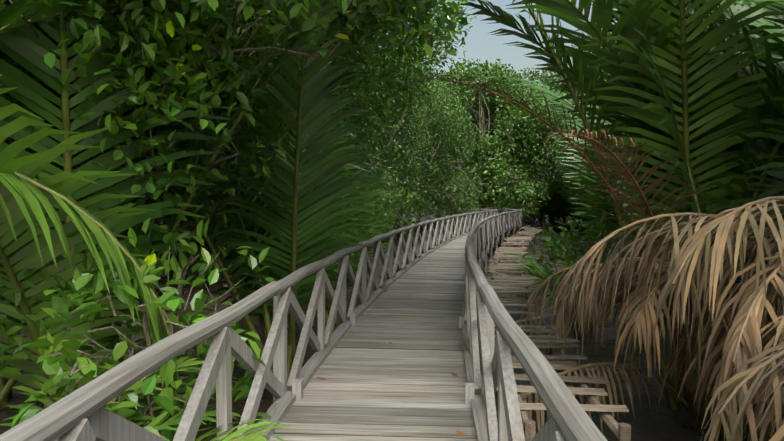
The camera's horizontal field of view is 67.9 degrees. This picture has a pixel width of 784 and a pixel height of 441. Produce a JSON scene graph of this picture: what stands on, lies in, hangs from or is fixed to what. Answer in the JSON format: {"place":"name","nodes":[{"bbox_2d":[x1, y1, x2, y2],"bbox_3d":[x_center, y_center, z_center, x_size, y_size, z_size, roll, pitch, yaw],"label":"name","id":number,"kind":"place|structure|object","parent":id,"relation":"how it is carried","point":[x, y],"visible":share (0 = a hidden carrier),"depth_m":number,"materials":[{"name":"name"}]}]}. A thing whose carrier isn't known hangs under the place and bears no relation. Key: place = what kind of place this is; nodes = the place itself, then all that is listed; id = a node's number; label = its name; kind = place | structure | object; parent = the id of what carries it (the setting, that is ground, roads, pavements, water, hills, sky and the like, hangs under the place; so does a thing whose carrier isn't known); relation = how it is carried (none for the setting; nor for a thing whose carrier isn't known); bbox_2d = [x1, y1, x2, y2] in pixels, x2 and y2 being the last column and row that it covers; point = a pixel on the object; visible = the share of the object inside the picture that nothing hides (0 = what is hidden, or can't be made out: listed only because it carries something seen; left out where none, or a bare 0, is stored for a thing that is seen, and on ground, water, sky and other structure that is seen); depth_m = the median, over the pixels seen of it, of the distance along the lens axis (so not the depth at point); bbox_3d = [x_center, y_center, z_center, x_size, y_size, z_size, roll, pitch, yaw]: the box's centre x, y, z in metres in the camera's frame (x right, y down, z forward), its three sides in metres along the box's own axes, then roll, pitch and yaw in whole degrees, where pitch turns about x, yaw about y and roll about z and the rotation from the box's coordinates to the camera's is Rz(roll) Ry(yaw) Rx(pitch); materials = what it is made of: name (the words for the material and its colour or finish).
{"place":"outdoors","nodes":[
{"label":"outdoors","id":0,"kind":"place"},
{"bbox_2d":[0,215,782,440],"bbox_3d":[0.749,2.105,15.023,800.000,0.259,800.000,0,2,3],"label":"ground","id":1,"kind":"structure","parent":0,"point":[664,422],"depth_m":9.64,"materials":[{"name":"brown soil"}]},
{"bbox_2d":[8,141,50,408],"bbox_3d":[-3.813,-1.267,5.611,2.777,8.006,2.664,0,2,3],"label":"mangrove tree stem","id":2,"kind":"object","parent":1,"relation":"on","point":[46,406],"depth_m":5.43,"materials":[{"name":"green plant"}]},
{"bbox_2d":[0,225,67,375],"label":"shrub","id":3,"kind":"object","parent":1,"relation":"on","point":[19,352],"visible":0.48,"depth_m":4.41,"materials":[{"name":"green plant"}]},
{"bbox_2d":[0,0,179,388],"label":"nipa palm","id":4,"kind":"object","parent":1,"relation":"on","point":[99,229],"visible":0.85,"depth_m":3.76,"materials":[{"name":"green plant"}]},
{"bbox_2d":[0,248,270,440],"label":"shrub","id":5,"kind":"object","parent":1,"relation":"on","point":[46,344],"visible":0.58,"depth_m":3.84,"materials":[{"name":"green plant"}]},
{"bbox_2d":[0,338,295,440],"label":"shrub","id":6,"kind":"object","parent":1,"relation":"on","point":[166,425],"visible":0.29,"depth_m":4.01,"materials":[{"name":"green plant"}]},
{"bbox_2d":[56,217,274,417],"bbox_3d":[-2.085,1.352,5.328,1.940,2.784,1.766,0,2,3],"label":"shrub","id":7,"kind":"object","parent":1,"relation":"on","point":[204,268],"visible":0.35,"depth_m":5.16,"materials":[{"name":"green plant"}]},
{"bbox_2d":[0,89,344,406],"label":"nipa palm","id":8,"kind":"object","parent":1,"relation":"on","point":[6,386],"depth_m":7.30,"materials":[{"name":"green plant"}]},
{"bbox_2d":[160,214,196,285],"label":"mangrove sapling","id":9,"kind":"object","parent":1,"relation":"on","point":[184,227],"visible":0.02,"depth_m":9.73,"materials":[{"name":"green plant"}]},
{"bbox_2d":[0,0,360,411],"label":"nipa palm","id":10,"kind":"object","parent":1,"relation":"on","point":[23,46],"visible":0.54,"depth_m":4.54,"materials":[{"name":"green plant"}]},
{"bbox_2d":[158,169,228,310],"bbox_3d":[-3.116,0.979,7.800,1.972,3.356,1.733,0,2,3],"label":"shrub","id":11,"kind":"object","parent":1,"relation":"on","point":[181,224],"visible":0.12,"depth_m":7.85,"materials":[{"name":"green plant"}]},
{"bbox_2d":[185,168,214,265],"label":"mangrove tree","id":12,"kind":"object","parent":1,"relation":"on","point":[191,240],"depth_m":22.41,"materials":[{"name":"green plant"}]},
{"bbox_2d":[0,0,475,349],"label":"mangrove tree","id":13,"kind":"object","parent":1,"relation":"on","point":[200,16],"visible":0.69,"depth_m":4.66,"materials":[{"name":"green plant"}]},
{"bbox_2d":[154,22,374,286],"bbox_3d":[-4.238,-4.902,16.525,9.346,14.660,8.904,1,2,22],"label":"mangrove tree","id":14,"kind":"object","parent":1,"relation":"on","point":[229,266],"depth_m":16.68,"materials":[{"name":"green plant"}]},
{"bbox_2d":[147,0,384,392],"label":"nipa palm","id":15,"kind":"object","parent":1,"relation":"on","point":[259,227],"visible":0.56,"depth_m":7.00,"materials":[{"name":"green plant"}]},
{"bbox_2d":[0,208,607,440],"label":"boardwalk","id":16,"kind":"structure","parent":1,"relation":"on","point":[376,385],"depth_m":4.62,"materials":[{"name":"grey wood"}]},
{"bbox_2d":[317,245,464,434],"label":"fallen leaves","id":17,"kind":"object","parent":16,"relation":"on","point":[453,374],"visible":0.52,"depth_m":5.37,"materials":[{"name":"brown plant"}]},
{"bbox_2d":[253,112,390,323],"bbox_3d":[-1.840,-0.156,12.723,3.603,4.980,4.490,0,2,3],"label":"nipa palm","id":18,"kind":"object","parent":1,"relation":"on","point":[370,174],"visible":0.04,"depth_m":13.05,"materials":[{"name":"green plant"}]},
{"bbox_2d":[283,194,370,289],"bbox_3d":[-1.262,1.039,10.586,1.689,3.042,1.776,-1,2,-19],"label":"shrub","id":19,"kind":"object","parent":1,"relation":"on","point":[351,232],"visible":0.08,"depth_m":10.42,"materials":[{"name":"green plant"}]},
{"bbox_2d":[259,28,408,235],"bbox_3d":[-3.069,-2.949,21.121,7.280,10.195,7.112,-1,2,-30],"label":"mangrove tree","id":20,"kind":"object","parent":1,"relation":"on","point":[366,147],"visible":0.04,"depth_m":20.79,"materials":[{"name":"green plant"}]},
{"bbox_2d":[214,0,476,189],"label":"mangrove tree","id":21,"kind":"object","parent":1,"relation":"on","point":[387,73],"visible":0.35,"depth_m":12.41,"materials":[{"name":"green plant"}]},
{"bbox_2d":[357,186,393,305],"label":"mangrove sapling","id":22,"kind":"object","parent":1,"relation":"on","point":[381,220],"visible":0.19,"depth_m":14.67,"materials":[{"name":"green plant"}]},
{"bbox_2d":[334,24,442,220],"bbox_3d":[-2.342,-3.631,26.379,8.246,11.254,7.856,-2,3,-43],"label":"mangrove tree","id":23,"kind":"object","parent":1,"relation":"on","point":[380,153],"visible":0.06,"depth_m":25.55,"materials":[{"name":"green plant"}]},
{"bbox_2d":[350,54,433,246],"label":"mangrove tree","id":24,"kind":"object","parent":1,"relation":"on","point":[409,139],"visible":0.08,"depth_m":29.48,"materials":[{"name":"green plant"}]},
{"bbox_2d":[367,181,419,252],"bbox_3d":[0.042,0.552,17.470,1.705,3.536,1.959,0,2,3],"label":"shrub","id":25,"kind":"object","parent":1,"relation":"on","point":[411,220],"visible":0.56,"depth_m":17.41,"materials":[{"name":"green plant"}]},
{"bbox_2d":[376,132,414,219],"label":"mangrove tree","id":26,"kind":"object","parent":1,"relation":"on","point":[398,191],"visible":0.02,"depth_m":35.51,"materials":[{"name":"green plant"}]},
{"bbox_2d":[377,73,465,243],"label":"mangrove tree","id":27,"kind":"object","parent":1,"relation":"on","point":[442,128],"visible":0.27,"depth_m":33.94,"materials":[{"name":"green plant"}]},
{"bbox_2d":[397,114,445,225],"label":"mangrove tree","id":28,"kind":"object","parent":1,"relation":"on","point":[439,202],"visible":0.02,"depth_m":55.52,"materials":[{"name":"green plant"}]},
{"bbox_2d":[383,55,486,225],"bbox_3d":[1.971,-4.537,38.036,8.259,12.295,8.068,0,2,-1],"label":"mangrove tree","id":29,"kind":"object","parent":1,"relation":"on","point":[446,168],"visible":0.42,"depth_m":37.07,"materials":[{"name":"green plant"}]},
{"bbox_2d":[429,81,489,226],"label":"mangrove tree","id":30,"kind":"object","parent":1,"relation":"on","point":[489,136],"depth_m":56.67,"materials":[{"name":"green plant"}]},
{"bbox_2d":[434,101,513,230],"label":"mangrove tree","id":31,"kind":"object","parent":1,"relation":"on","point":[476,142],"visible":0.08,"depth_m":48.42,"materials":[{"name":"green plant"}]},
{"bbox_2d":[438,114,522,220],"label":"mangrove tree","id":32,"kind":"object","parent":1,"relation":"on","point":[478,138],"depth_m":49.85,"materials":[{"name":"green plant"}]},
{"bbox_2d":[417,58,550,220],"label":"mangrove tree","id":33,"kind":"object","parent":1,"relation":"on","point":[495,168],"visible":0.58,"depth_m":44.42,"materials":[{"name":"green plant"}]},
{"bbox_2d":[474,91,566,230],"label":"mangrove tree","id":34,"kind":"object","parent":1,"relation":"on","point":[543,164],"visible":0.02,"depth_m":48.83,"materials":[{"name":"green plant"}]},
{"bbox_2d":[496,68,554,98],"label":"mangrove tree","id":35,"kind":"object","parent":1,"relation":"on","point":[543,81],"depth_m":58.05,"materials":[{"name":"green plant"}]},
{"bbox_2d":[478,90,577,228],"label":"mangrove tree","id":36,"kind":"object","parent":1,"relation":"on","point":[551,185],"visible":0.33,"depth_m":45.45,"materials":[{"name":"green plant"}]},
{"bbox_2d":[506,109,570,229],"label":"mangrove tree","id":37,"kind":"object","parent":1,"relation":"on","point":[548,218],"visible":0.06,"depth_m":49.38,"materials":[{"name":"green plant"}]},
{"bbox_2d":[467,225,630,440],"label":"old wooden walkway","id":38,"kind":"structure","parent":1,"relation":"on","point":[620,431],"depth_m":7.63,"materials":[{"name":"brown wood"}]},
{"bbox_2d":[510,236,593,338],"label":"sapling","id":39,"kind":"object","parent":1,"relation":"on","point":[545,276],"visible":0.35,"depth_m":11.35,"materials":[{"name":"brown plant"}]},
{"bbox_2d":[534,90,585,231],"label":"mangrove tree","id":40,"kind":"object","parent":1,"relation":"on","point":[558,211],"visible":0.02,"depth_m":47.08,"materials":[{"name":"green plant"}]},
{"bbox_2d":[540,101,579,228],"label":"mangrove tree","id":41,"kind":"object","parent":1,"relation":"on","point":[564,216],"depth_m":52.62,"materials":[{"name":"green plant"}]},
{"bbox_2d":[535,110,589,230],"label":"mangrove tree","id":42,"kind":"object","parent":1,"relation":"on","point":[572,219],"depth_m":49.76,"materials":[{"name":"green plant"}]},
{"bbox_2d":[538,72,595,225],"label":"mangrove tree","id":43,"kind":"object","parent":1,"relation":"on","point":[556,85],"visible":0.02,"depth_m":56.22,"materials":[{"name":"green plant"}]},
{"bbox_2d":[551,129,602,233],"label":"mangrove tree","id":44,"kind":"object","parent":1,"relation":"on","point":[569,190],"visible":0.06,"depth_m":41.15,"materials":[{"name":"green plant"}]},
{"bbox_2d":[553,109,600,219],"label":"mangrove tree","id":45,"kind":"object","parent":1,"relation":"on","point":[575,191],"visible":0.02,"depth_m":38.00,"materials":[{"name":"green plant"}]},
{"bbox_2d":[522,211,635,364],"bbox_3d":[3.067,1.217,9.301,1.706,2.777,1.686,2,3,43],"label":"mangrove sapling","id":46,"kind":"object","parent":1,"relation":"on","point":[567,258],"visible":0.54,"depth_m":9.17,"materials":[{"name":"green plant"}]},
{"bbox_2d":[551,52,618,212],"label":"mangrove tree","id":47,"kind":"object","parent":1,"relation":"on","point":[569,168],"depth_m":33.08,"materials":[{"name":"green plant"}]},
{"bbox_2d":[559,67,610,206],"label":"mangrove tree","id":48,"kind":"object","parent":1,"relation":"on","point":[564,171],"depth_m":45.08,"materials":[{"name":"green plant"}]},
{"bbox_2d":[551,2,628,194],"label":"mangrove tree","id":49,"kind":"object","parent":1,"relation":"on","point":[584,50],"visible":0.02,"depth_m":27.45,"materials":[{"name":"green plant"}]},
{"bbox_2d":[420,0,783,439],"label":"nipa palm","id":50,"kind":"object","parent":1,"relation":"on","point":[719,140],"visible":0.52,"depth_m":6.59,"materials":[{"name":"green plant"}]},
{"bbox_2d":[588,32,619,160],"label":"mangrove tree","id":51,"kind":"object","parent":1,"relation":"on","point":[602,70],"depth_m":22.91,"materials":[{"name":"green plant"}]},
{"bbox_2d":[558,73,653,301],"bbox_3d":[6.748,-1.094,14.687,4.905,6.717,8.188,0,2,12],"label":"nipa palm","id":52,"kind":"object","parent":1,"relation":"on","point":[594,198],"visible":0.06,"depth_m":14.73,"materials":[{"name":"green plant"}]},
{"bbox_2d":[455,0,783,334],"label":"nipa palm","id":53,"kind":"object","parent":1,"relation":"on","point":[569,12],"visible":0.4,"depth_m":7.02,"materials":[{"name":"green plant"}]},
{"bbox_2d":[518,0,783,440],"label":"palm tree","id":54,"kind":"object","parent":1,"relation":"on","point":[637,326],"visible":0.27,"depth_m":6.33,"materials":[{"name":"green plant"}]},
{"bbox_2d":[606,147,715,331],"bbox_3d":[7.241,-1.306,12.287,5.217,7.309,8.447,0,2,3],"label":"nipa palm","id":55,"kind":"object","parent":1,"relation":"on","point":[626,205],"depth_m":12.55,"materials":[{"name":"green plant"}]},
{"bbox_2d":[548,0,783,437],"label":"palm tree","id":56,"kind":"object","parent":1,"relation":"on","point":[723,227],"visible":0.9,"depth_m":4.51,"materials":[{"name":"brown plant"}]},
{"bbox_2d":[658,0,783,114],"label":"nipa palm","id":57,"kind":"object","parent":1,"relation":"on","point":[727,14],"visible":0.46,"depth_m":6.27,"materials":[{"name":"green plant"}]},
{"bbox_2d":[701,0,783,440],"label":"dead palm frond","id":58,"kind":"object","parent":1,"relation":"on","point":[772,377],"visible":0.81,"depth_m":3.30,"materials":[{"name":"brown plant"}]},
{"bbox_2d":[379,0,616,99],"label":"sky","id":59,"kind":"structure","parent":0,"point":[480,43],"materials":[{"name":"blue"}]}
]}

